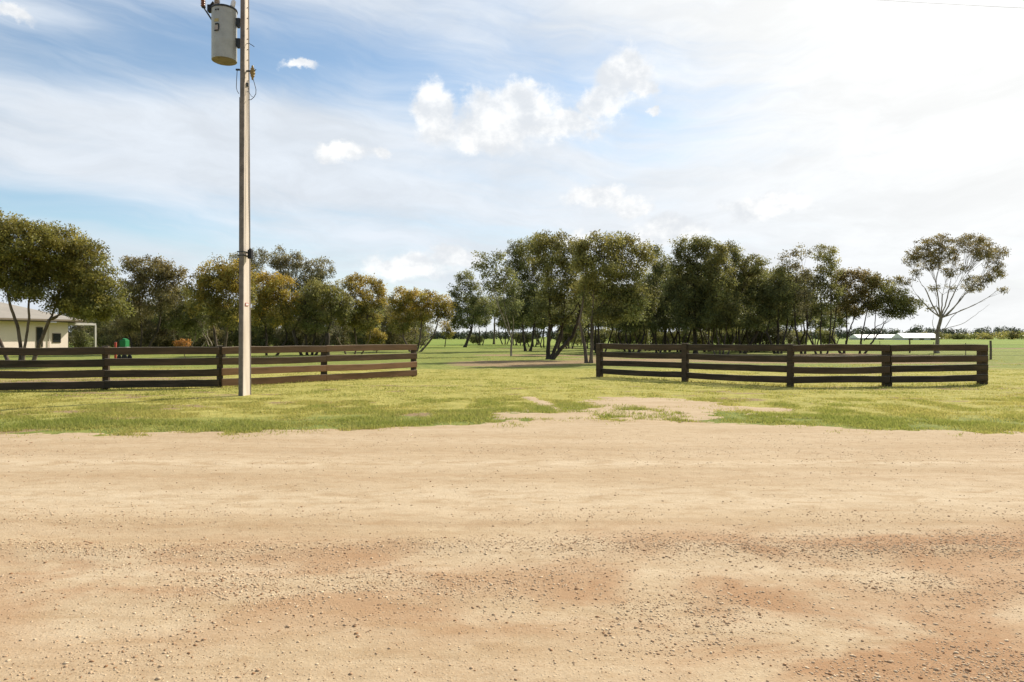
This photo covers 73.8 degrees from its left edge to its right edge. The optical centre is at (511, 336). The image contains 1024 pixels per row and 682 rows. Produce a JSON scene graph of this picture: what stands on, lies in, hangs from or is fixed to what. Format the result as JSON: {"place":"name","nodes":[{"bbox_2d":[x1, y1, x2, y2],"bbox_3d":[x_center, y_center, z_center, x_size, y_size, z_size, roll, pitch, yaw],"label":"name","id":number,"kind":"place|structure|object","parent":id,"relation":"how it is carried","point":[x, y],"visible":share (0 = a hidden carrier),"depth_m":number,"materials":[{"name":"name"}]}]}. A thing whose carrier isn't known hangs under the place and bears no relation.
{"place":"outdoors","nodes":[
{"label":"outdoors","id":0,"kind":"place"},
{"bbox_2d":[0,396,1023,681],"bbox_3d":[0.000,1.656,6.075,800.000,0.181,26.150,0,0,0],"label":"road","id":1,"kind":"structure","parent":0,"point":[402,478],"depth_m":5.06,"materials":[{"name":"beige gravel"}]},
{"bbox_2d":[0,337,1023,440],"bbox_3d":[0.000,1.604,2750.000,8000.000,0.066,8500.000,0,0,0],"label":"ground","id":2,"kind":"structure","parent":0,"point":[1007,355],"depth_m":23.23,"materials":[{"name":"green plant"}]},
{"bbox_2d":[0,210,70,359],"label":"gum tree","id":3,"kind":"object","parent":2,"relation":"on","point":[17,260],"visible":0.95,"depth_m":34.87,"materials":[{"name":"green plant"}]},
{"bbox_2d":[0,302,95,347],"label":"house","id":4,"kind":"structure","parent":2,"relation":"on","point":[56,335],"depth_m":63.27,"materials":[{"name":"paint"}]},
{"bbox_2d":[36,327,42,346],"bbox_3d":[-43.956,0.050,63.429,0.076,1.870,0.670,0,0,17],"label":"window","id":5,"kind":"structure","parent":4,"relation":"in","point":[39,330],"depth_m":63.29,"materials":[{"name":"black glass"}]},
{"bbox_2d":[52,333,60,342],"bbox_3d":[-43.445,0.150,65.048,0.076,0.920,0.870,0,0,17],"label":"window","id":6,"kind":"structure","parent":4,"relation":"in","point":[56,337],"depth_m":64.99,"materials":[{"name":"black glass"}]},
{"bbox_2d":[52,306,103,347],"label":"background tree","id":7,"kind":"object","parent":2,"relation":"on","point":[70,336],"visible":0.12,"depth_m":96.81,"materials":[{"name":"green plant"}]},
{"bbox_2d":[21,218,135,359],"bbox_3d":[-23.193,-2.240,36.549,5.757,8.017,4.205,0,0,0],"label":"gum tree","id":8,"kind":"object","parent":2,"relation":"on","point":[86,294],"visible":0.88,"depth_m":36.07,"materials":[{"name":"green plant"}]},
{"bbox_2d":[70,329,94,347],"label":"shrub","id":9,"kind":"object","parent":2,"relation":"on","point":[83,337],"visible":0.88,"depth_m":67.83,"materials":[{"name":"green plant"}]},
{"bbox_2d":[81,317,117,346],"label":"background tree","id":10,"kind":"object","parent":2,"relation":"on","point":[100,324],"visible":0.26,"depth_m":90.83,"materials":[{"name":"green plant"}]},
{"bbox_2d":[96,301,148,346],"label":"background tree","id":11,"kind":"object","parent":2,"relation":"on","point":[135,339],"visible":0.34,"depth_m":86.55,"materials":[{"name":"green plant"}]},
{"bbox_2d":[117,338,131,357],"bbox_3d":[-25.008,0.856,44.000,0.680,1.481,0.585,0,0,0],"label":"water tank","id":12,"kind":"object","parent":2,"relation":"on","point":[123,342],"visible":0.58,"depth_m":43.78,"materials":[{"name":"green plastic"}]},
{"bbox_2d":[105,253,188,346],"bbox_3d":[-32.214,-2.794,59.854,7.337,9.179,4.538,0,0,0],"label":"gum tree","id":13,"kind":"object","parent":2,"relation":"on","point":[144,275],"visible":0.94,"depth_m":59.53,"materials":[{"name":"green plant"}]},
{"bbox_2d":[133,295,179,346],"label":"background tree","id":14,"kind":"object","parent":2,"relation":"on","point":[152,332],"visible":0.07,"depth_m":94.50,"materials":[{"name":"green plant"}]},
{"bbox_2d":[141,301,197,346],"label":"background tree","id":15,"kind":"object","parent":2,"relation":"on","point":[167,340],"visible":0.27,"depth_m":90.45,"materials":[{"name":"green plant"}]},
{"bbox_2d":[151,285,213,346],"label":"gum tree","id":16,"kind":"object","parent":2,"relation":"on","point":[183,325],"visible":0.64,"depth_m":63.48,"materials":[{"name":"green plant"}]},
{"bbox_2d":[173,338,191,357],"bbox_3d":[-21.702,0.924,44.898,1.252,1.645,0.777,0,0,-36],"label":"shrub","id":17,"kind":"object","parent":2,"relation":"on","point":[180,343],"visible":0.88,"depth_m":44.83,"materials":[{"name":"orange plant"}]},
{"bbox_2d":[172,296,233,346],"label":"background tree","id":18,"kind":"object","parent":2,"relation":"on","point":[201,340],"visible":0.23,"depth_m":86.86,"materials":[{"name":"green plant"}]},
{"bbox_2d":[0,344,416,389],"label":"timber fence","id":19,"kind":"object","parent":2,"relation":"on","point":[105,363],"visible":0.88,"depth_m":21.13,"materials":[{"name":"brown wood"}]},
{"bbox_2d":[181,254,258,357],"bbox_3d":[-22.028,-2.325,51.563,5.322,8.177,4.605,0,0,-34],"label":"gum tree","id":20,"kind":"object","parent":2,"relation":"on","point":[225,279],"visible":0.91,"depth_m":51.18,"materials":[{"name":"green plant"}]},
{"bbox_2d":[216,301,261,346],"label":"background tree","id":21,"kind":"object","parent":2,"relation":"on","point":[235,335],"visible":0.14,"depth_m":90.99,"materials":[{"name":"green plant"}]},
{"bbox_2d":[236,0,255,395],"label":"power pole","id":22,"kind":"object","parent":2,"relation":"on","point":[245,251],"visible":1,"depth_m":18.53,"materials":[{"name":"concrete"}]},
{"bbox_2d":[201,0,239,65],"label":"pole transformer","id":23,"kind":"object","parent":22,"relation":"attached to","point":[225,25],"visible":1,"depth_m":18.31,"materials":[{"name":"paint"}]},
{"bbox_2d":[229,247,270,303],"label":"gum tree","id":24,"kind":"object","parent":2,"relation":"on","point":[261,261],"visible":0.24,"depth_m":95.24,"materials":[{"name":"green plant"}]},
{"bbox_2d":[251,301,282,345],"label":"background tree","id":25,"kind":"object","parent":2,"relation":"on","point":[259,339],"visible":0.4,"depth_m":90.57,"materials":[{"name":"green plant"}]},
{"bbox_2d":[251,270,304,354],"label":"gum tree","id":26,"kind":"object","parent":2,"relation":"on","point":[270,291],"visible":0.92,"depth_m":57.39,"materials":[{"name":"green plant"}]},
{"bbox_2d":[268,311,287,345],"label":"background tree","id":27,"kind":"object","parent":2,"relation":"on","point":[275,329],"visible":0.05,"depth_m":110.53,"materials":[{"name":"green plant"}]},
{"bbox_2d":[273,304,318,345],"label":"background tree","id":28,"kind":"object","parent":2,"relation":"on","point":[300,334],"visible":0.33,"depth_m":90.90,"materials":[{"name":"green plant"}]},
{"bbox_2d":[267,244,336,345],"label":"gum tree","id":29,"kind":"object","parent":2,"relation":"on","point":[290,263],"visible":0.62,"depth_m":89.29,"materials":[{"name":"green plant"}]},
{"bbox_2d":[299,308,343,345],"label":"background tree","id":30,"kind":"object","parent":2,"relation":"on","point":[335,330],"visible":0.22,"depth_m":93.57,"materials":[{"name":"green plant"}]},
{"bbox_2d":[291,275,357,354],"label":"gum tree","id":31,"kind":"object","parent":2,"relation":"on","point":[318,298],"visible":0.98,"depth_m":57.68,"materials":[{"name":"green plant"}]},
{"bbox_2d":[325,333,329,354],"bbox_3d":[-15.171,0.758,56.000,0.494,2.107,0.520,0,0,0],"label":"tree stump","id":32,"kind":"object","parent":2,"relation":"on","point":[327,338],"visible":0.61,"depth_m":55.87,"materials":[{"name":"wood"}]},
{"bbox_2d":[314,306,354,345],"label":"background tree","id":33,"kind":"object","parent":2,"relation":"on","point":[343,339],"visible":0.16,"depth_m":99.99,"materials":[{"name":"green plant"}]},
{"bbox_2d":[332,272,390,353],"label":"gum tree","id":34,"kind":"object","parent":2,"relation":"on","point":[361,306],"visible":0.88,"depth_m":61.40,"materials":[{"name":"green plant"}]},
{"bbox_2d":[347,302,385,344],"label":"background tree","id":35,"kind":"object","parent":2,"relation":"on","point":[359,337],"visible":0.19,"depth_m":96.87,"materials":[{"name":"green plant"}]},
{"bbox_2d":[361,326,387,352],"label":"shrub","id":36,"kind":"object","parent":2,"relation":"on","point":[376,338],"visible":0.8,"depth_m":65.51,"materials":[{"name":"green plant"}]},
{"bbox_2d":[372,296,391,343],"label":"background tree","id":37,"kind":"object","parent":2,"relation":"on","point":[381,329],"visible":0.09,"depth_m":108.30,"materials":[{"name":"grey plant"}]},
{"bbox_2d":[377,307,419,344],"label":"background tree","id":38,"kind":"object","parent":2,"relation":"on","point":[393,339],"visible":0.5,"depth_m":98.62,"materials":[{"name":"green plant"}]},
{"bbox_2d":[399,316,428,345],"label":"background tree","id":39,"kind":"object","parent":2,"relation":"on","point":[416,328],"visible":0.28,"depth_m":111.58,"materials":[{"name":"green plant"}]},
{"bbox_2d":[405,305,435,345],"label":"background tree","id":40,"kind":"object","parent":2,"relation":"on","point":[429,330],"visible":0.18,"depth_m":120.47,"materials":[{"name":"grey plant"}]},
{"bbox_2d":[385,286,456,351],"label":"gum tree","id":41,"kind":"object","parent":2,"relation":"on","point":[409,299],"visible":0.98,"depth_m":72.00,"materials":[{"name":"green plant"}]},
{"bbox_2d":[437,320,455,346],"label":"shrub","id":42,"kind":"object","parent":2,"relation":"on","point":[449,332],"visible":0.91,"depth_m":104.61,"materials":[{"name":"green plant"}]},
{"bbox_2d":[446,269,492,346],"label":"gum tree","id":43,"kind":"object","parent":2,"relation":"on","point":[474,309],"visible":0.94,"depth_m":99.67,"materials":[{"name":"green plant"}]},
{"bbox_2d":[465,335,482,343],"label":"shrub","id":44,"kind":"object","parent":2,"relation":"on","point":[473,339],"visible":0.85,"depth_m":131.66,"materials":[{"name":"green plant"}]},
{"bbox_2d":[467,295,496,344],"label":"slender tree","id":45,"kind":"object","parent":2,"relation":"on","point":[491,307],"visible":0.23,"depth_m":124.90,"materials":[{"name":"green plant"}]},
{"bbox_2d":[481,281,504,343],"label":"gum tree","id":46,"kind":"object","parent":2,"relation":"on","point":[489,297],"visible":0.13,"depth_m":139.89,"materials":[{"name":"green plant"}]},
{"bbox_2d":[469,249,526,355],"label":"gum tree","id":47,"kind":"object","parent":2,"relation":"on","point":[504,278],"visible":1,"depth_m":56.00,"materials":[{"name":"green plant"}]},
{"bbox_2d":[489,294,517,344],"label":"slender tree","id":48,"kind":"object","parent":2,"relation":"on","point":[497,316],"visible":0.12,"depth_m":135.28,"materials":[{"name":"green plant"}]},
{"bbox_2d":[494,299,519,344],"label":"slender tree","id":49,"kind":"object","parent":2,"relation":"on","point":[500,323],"visible":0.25,"depth_m":121.32,"materials":[{"name":"green plant"}]},
{"bbox_2d":[503,305,529,345],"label":"slender tree","id":50,"kind":"object","parent":2,"relation":"on","point":[517,326],"visible":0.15,"depth_m":117.95,"materials":[{"name":"green plant"}]},
{"bbox_2d":[511,333,531,344],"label":"shrub","id":51,"kind":"object","parent":2,"relation":"on","point":[529,335],"visible":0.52,"depth_m":127.71,"materials":[{"name":"green plant"}]},
{"bbox_2d":[494,230,557,350],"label":"gum tree","id":52,"kind":"object","parent":2,"relation":"on","point":[521,266],"visible":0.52,"depth_m":74.45,"materials":[{"name":"green plant"}]},
{"bbox_2d":[515,290,541,346],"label":"slender tree","id":53,"kind":"object","parent":2,"relation":"on","point":[530,325],"visible":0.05,"depth_m":107.74,"materials":[{"name":"green plant"}]},
{"bbox_2d":[521,289,554,347],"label":"slender tree","id":54,"kind":"object","parent":2,"relation":"on","point":[542,324],"visible":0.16,"depth_m":96.92,"materials":[{"name":"green plant"}]},
{"bbox_2d":[530,324,547,344],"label":"slender tree","id":55,"kind":"object","parent":2,"relation":"on","point":[537,334],"visible":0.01,"depth_m":129.89,"materials":[{"name":"green plant"}]},
{"bbox_2d":[522,228,599,358],"bbox_3d":[3.615,-2.874,47.492,5.924,9.473,3.766,0,0,0],"label":"gum tree","id":56,"kind":"object","parent":2,"relation":"on","point":[554,295],"visible":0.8,"depth_m":47.09,"materials":[{"name":"green plant"}]},
{"bbox_2d":[547,292,589,349],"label":"gum tree","id":57,"kind":"object","parent":2,"relation":"on","point":[574,323],"visible":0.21,"depth_m":57.56,"materials":[{"name":"green plant"}]},
{"bbox_2d":[554,328,584,345],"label":"shrub","id":58,"kind":"object","parent":2,"relation":"on","point":[577,340],"visible":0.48,"depth_m":99.46,"materials":[{"name":"green plant"}]},
{"bbox_2d":[558,299,584,348],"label":"slender tree","id":59,"kind":"object","parent":2,"relation":"on","point":[570,328],"visible":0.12,"depth_m":89.35,"materials":[{"name":"green plant"}]},
{"bbox_2d":[567,322,590,347],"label":"slender tree","id":60,"kind":"object","parent":2,"relation":"on","point":[585,334],"visible":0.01,"depth_m":92.09,"materials":[{"name":"green plant"}]},
{"bbox_2d":[569,274,609,349],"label":"slender tree","id":61,"kind":"object","parent":2,"relation":"on","point":[596,337],"visible":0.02,"depth_m":79.96,"materials":[{"name":"green plant"}]},
{"bbox_2d":[585,326,610,345],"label":"shrub","id":62,"kind":"object","parent":2,"relation":"on","point":[603,337],"visible":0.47,"depth_m":89.37,"materials":[{"name":"green plant"}]},
{"bbox_2d":[572,279,625,352],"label":"slender tree","id":63,"kind":"object","parent":2,"relation":"on","point":[602,322],"visible":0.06,"depth_m":65.95,"materials":[{"name":"green plant"}]},
{"bbox_2d":[276,324,923,338],"bbox_3d":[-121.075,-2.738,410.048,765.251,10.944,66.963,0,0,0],"label":"distant tree line","id":64,"kind":"object","parent":2,"relation":"on","point":[462,335],"visible":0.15,"depth_m":389.05,"materials":[{"name":"green plant"}]},
{"bbox_2d":[567,229,657,362],"bbox_3d":[5.879,-2.342,40.939,5.524,8.170,4.085,0,0,-29],"label":"gum tree","id":65,"kind":"object","parent":2,"relation":"on","point":[613,261],"visible":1,"depth_m":40.66,"materials":[{"name":"green plant"}]},
{"bbox_2d":[607,330,628,343],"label":"shrub","id":66,"kind":"object","parent":2,"relation":"on","point":[613,341],"visible":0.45,"depth_m":91.75,"materials":[{"name":"green plant"}]},
{"bbox_2d":[612,324,637,349],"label":"slender tree","id":67,"kind":"object","parent":2,"relation":"on","point":[616,328],"visible":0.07,"depth_m":83.24,"materials":[{"name":"green plant"}]},
{"bbox_2d":[610,302,651,351],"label":"slender tree","id":68,"kind":"object","parent":2,"relation":"on","point":[629,334],"visible":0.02,"depth_m":72.00,"materials":[{"name":"green plant"}]},
{"bbox_2d":[608,283,661,352],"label":"gum tree","id":69,"kind":"object","parent":2,"relation":"on","point":[631,327],"visible":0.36,"depth_m":63.69,"materials":[{"name":"green plant"}]},
{"bbox_2d":[623,329,650,343],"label":"shrub","id":70,"kind":"object","parent":2,"relation":"on","point":[633,339],"visible":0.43,"depth_m":85.03,"materials":[{"name":"green plant"}]},
{"bbox_2d":[619,280,656,350],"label":"slender tree","id":71,"kind":"object","parent":2,"relation":"on","point":[646,331],"visible":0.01,"depth_m":73.94,"materials":[{"name":"green plant"}]},
{"bbox_2d":[648,327,663,343],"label":"shrub","id":72,"kind":"object","parent":2,"relation":"on","point":[660,330],"visible":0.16,"depth_m":97.28,"materials":[{"name":"green plant"}]},
{"bbox_2d":[640,244,677,352],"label":"gum tree","id":73,"kind":"object","parent":2,"relation":"on","point":[661,319],"visible":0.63,"depth_m":65.85,"materials":[{"name":"green plant"}]},
{"bbox_2d":[634,272,686,351],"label":"slender tree","id":74,"kind":"object","parent":2,"relation":"on","point":[665,326],"visible":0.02,"depth_m":71.86,"materials":[{"name":"green plant"}]},
{"bbox_2d":[654,330,683,343],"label":"shrub","id":75,"kind":"object","parent":2,"relation":"on","point":[660,336],"visible":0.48,"depth_m":83.53,"materials":[{"name":"green plant"}]},
{"bbox_2d":[644,260,703,351],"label":"slender tree","id":76,"kind":"object","parent":2,"relation":"on","point":[665,297],"visible":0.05,"depth_m":69.93,"materials":[{"name":"green plant"}]},
{"bbox_2d":[668,330,691,343],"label":"shrub","id":77,"kind":"object","parent":2,"relation":"on","point":[685,339],"visible":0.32,"depth_m":95.39,"materials":[{"name":"green plant"}]},
{"bbox_2d":[660,233,723,353],"bbox_3d":[16.733,-3.885,62.905,6.405,11.237,3.983,0,0,0],"label":"gum tree","id":78,"kind":"object","parent":2,"relation":"on","point":[693,300],"visible":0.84,"depth_m":62.29,"materials":[{"name":"green plant"}]},
{"bbox_2d":[687,329,712,343],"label":"shrub","id":79,"kind":"object","parent":2,"relation":"on","point":[699,340],"visible":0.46,"depth_m":85.14,"materials":[{"name":"green plant"}]},
{"bbox_2d":[688,271,723,351],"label":"slender tree","id":80,"kind":"object","parent":2,"relation":"on","point":[708,330],"visible":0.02,"depth_m":71.94,"materials":[{"name":"green plant"}]},
{"bbox_2d":[696,324,721,343],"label":"slender tree","id":81,"kind":"object","parent":2,"relation":"on","point":[705,327],"visible":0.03,"depth_m":83.25,"materials":[{"name":"green plant"}]},
{"bbox_2d":[695,241,747,354],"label":"gum tree","id":82,"kind":"object","parent":2,"relation":"on","point":[718,318],"visible":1,"depth_m":60.36,"materials":[{"name":"green plant"}]},
{"bbox_2d":[716,327,748,344],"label":"shrub","id":83,"kind":"object","parent":2,"relation":"on","point":[727,339],"visible":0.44,"depth_m":89.55,"materials":[{"name":"green plant"}]},
{"bbox_2d":[721,305,753,344],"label":"slender tree","id":84,"kind":"object","parent":2,"relation":"on","point":[736,334],"visible":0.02,"depth_m":73.85,"materials":[{"name":"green plant"}]},
{"bbox_2d":[712,238,783,353],"bbox_3d":[22.210,-3.703,64.354,6.803,11.151,5.082,0,0,0],"label":"gum tree","id":85,"kind":"object","parent":2,"relation":"on","point":[755,273],"visible":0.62,"depth_m":63.64,"materials":[{"name":"green plant"}]},
{"bbox_2d":[734,268,769,351],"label":"slender tree","id":86,"kind":"object","parent":2,"relation":"on","point":[753,312],"visible":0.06,"depth_m":69.85,"materials":[{"name":"green plant"}]},
{"bbox_2d":[735,322,796,344],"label":"shrub","id":87,"kind":"object","parent":2,"relation":"on","point":[765,340],"visible":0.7,"depth_m":73.35,"materials":[{"name":"green plant"}]},
{"bbox_2d":[757,265,802,353],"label":"gum tree","id":88,"kind":"object","parent":2,"relation":"on","point":[785,295],"visible":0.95,"depth_m":62.69,"materials":[{"name":"green plant"}]},
{"bbox_2d":[596,343,987,386],"bbox_3d":[9.011,1.096,23.421,13.303,1.714,3.680,0,0,20],"label":"timber fence","id":89,"kind":"object","parent":2,"relation":"on","point":[886,359],"visible":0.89,"depth_m":22.25,"materials":[{"name":"brown wood"}]},
{"bbox_2d":[765,264,823,343],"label":"slender tree","id":90,"kind":"object","parent":2,"relation":"on","point":[803,286],"visible":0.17,"depth_m":72.94,"materials":[{"name":"green plant"}]},
{"bbox_2d":[780,286,811,342],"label":"slender tree","id":91,"kind":"object","parent":2,"relation":"on","point":[801,324],"visible":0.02,"depth_m":100.52,"materials":[{"name":"green plant"}]},
{"bbox_2d":[774,242,822,353],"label":"gum tree","id":92,"kind":"object","parent":2,"relation":"on","point":[795,266],"visible":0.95,"depth_m":62.93,"materials":[{"name":"green plant"}]},
{"bbox_2d":[787,328,810,344],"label":"shrub","id":93,"kind":"object","parent":2,"relation":"on","point":[800,334],"visible":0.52,"depth_m":91.45,"materials":[{"name":"green plant"}]},
{"bbox_2d":[805,302,838,344],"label":"slender tree","id":94,"kind":"object","parent":2,"relation":"on","point":[825,325],"visible":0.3,"depth_m":110.83,"materials":[{"name":"green plant"}]},
{"bbox_2d":[814,327,837,343],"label":"shrub","id":95,"kind":"object","parent":2,"relation":"on","point":[825,335],"visible":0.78,"depth_m":103.22,"materials":[{"name":"green plant"}]},
{"bbox_2d":[806,244,846,353],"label":"gum tree","id":96,"kind":"object","parent":2,"relation":"on","point":[824,284],"visible":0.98,"depth_m":62.53,"materials":[{"name":"green plant"}]},
{"bbox_2d":[825,302,850,343],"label":"slender tree","id":97,"kind":"object","parent":2,"relation":"on","point":[841,322],"visible":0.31,"depth_m":118.77,"materials":[{"name":"green plant"}]},
{"bbox_2d":[824,266,883,353],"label":"gum tree","id":98,"kind":"object","parent":2,"relation":"on","point":[853,310],"visible":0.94,"depth_m":63.63,"materials":[{"name":"green plant"}]},
{"bbox_2d":[849,334,894,339],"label":"farm shed","id":99,"kind":"structure","parent":2,"relation":"on","point":[871,336],"depth_m":332.03,"materials":[{"name":"white paint"}]},
{"bbox_2d":[858,271,923,353],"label":"gum tree","id":100,"kind":"object","parent":2,"relation":"on","point":[903,305],"visible":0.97,"depth_m":62.78,"materials":[{"name":"green plant"}]},
{"bbox_2d":[891,333,939,339],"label":"farm shed","id":101,"kind":"structure","parent":2,"relation":"on","point":[914,336],"depth_m":302.46,"materials":[{"name":"white paint"}]},
{"bbox_2d":[845,339,1023,359],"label":"wire fence","id":102,"kind":"object","parent":2,"relation":"on","point":[990,346],"visible":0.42,"depth_m":46.98,"materials":[{"name":"grey metal"}]},
{"bbox_2d":[859,326,1023,337],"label":"distant woods","id":103,"kind":"object","parent":2,"relation":"on","point":[951,330],"visible":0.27,"depth_m":533.29,"materials":[{"name":"green plant"}]},
{"bbox_2d":[887,230,1010,352],"bbox_3d":[41.763,-4.120,65.002,11.475,11.718,3.719,0,0,0],"label":"gum tree","id":104,"kind":"object","parent":2,"relation":"on","point":[933,257],"visible":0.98,"depth_m":64.90,"materials":[{"name":"green plant"}]},
{"bbox_2d":[921,330,1023,339],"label":"distant scrub","id":105,"kind":"object","parent":2,"relation":"on","point":[999,335],"visible":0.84,"depth_m":366.63,"materials":[{"name":"green plant"}]},
{"bbox_2d":[0,0,1023,336],"label":"sky","id":106,"kind":"structure","parent":0,"point":[397,141],"materials":[{"name":"blue"}]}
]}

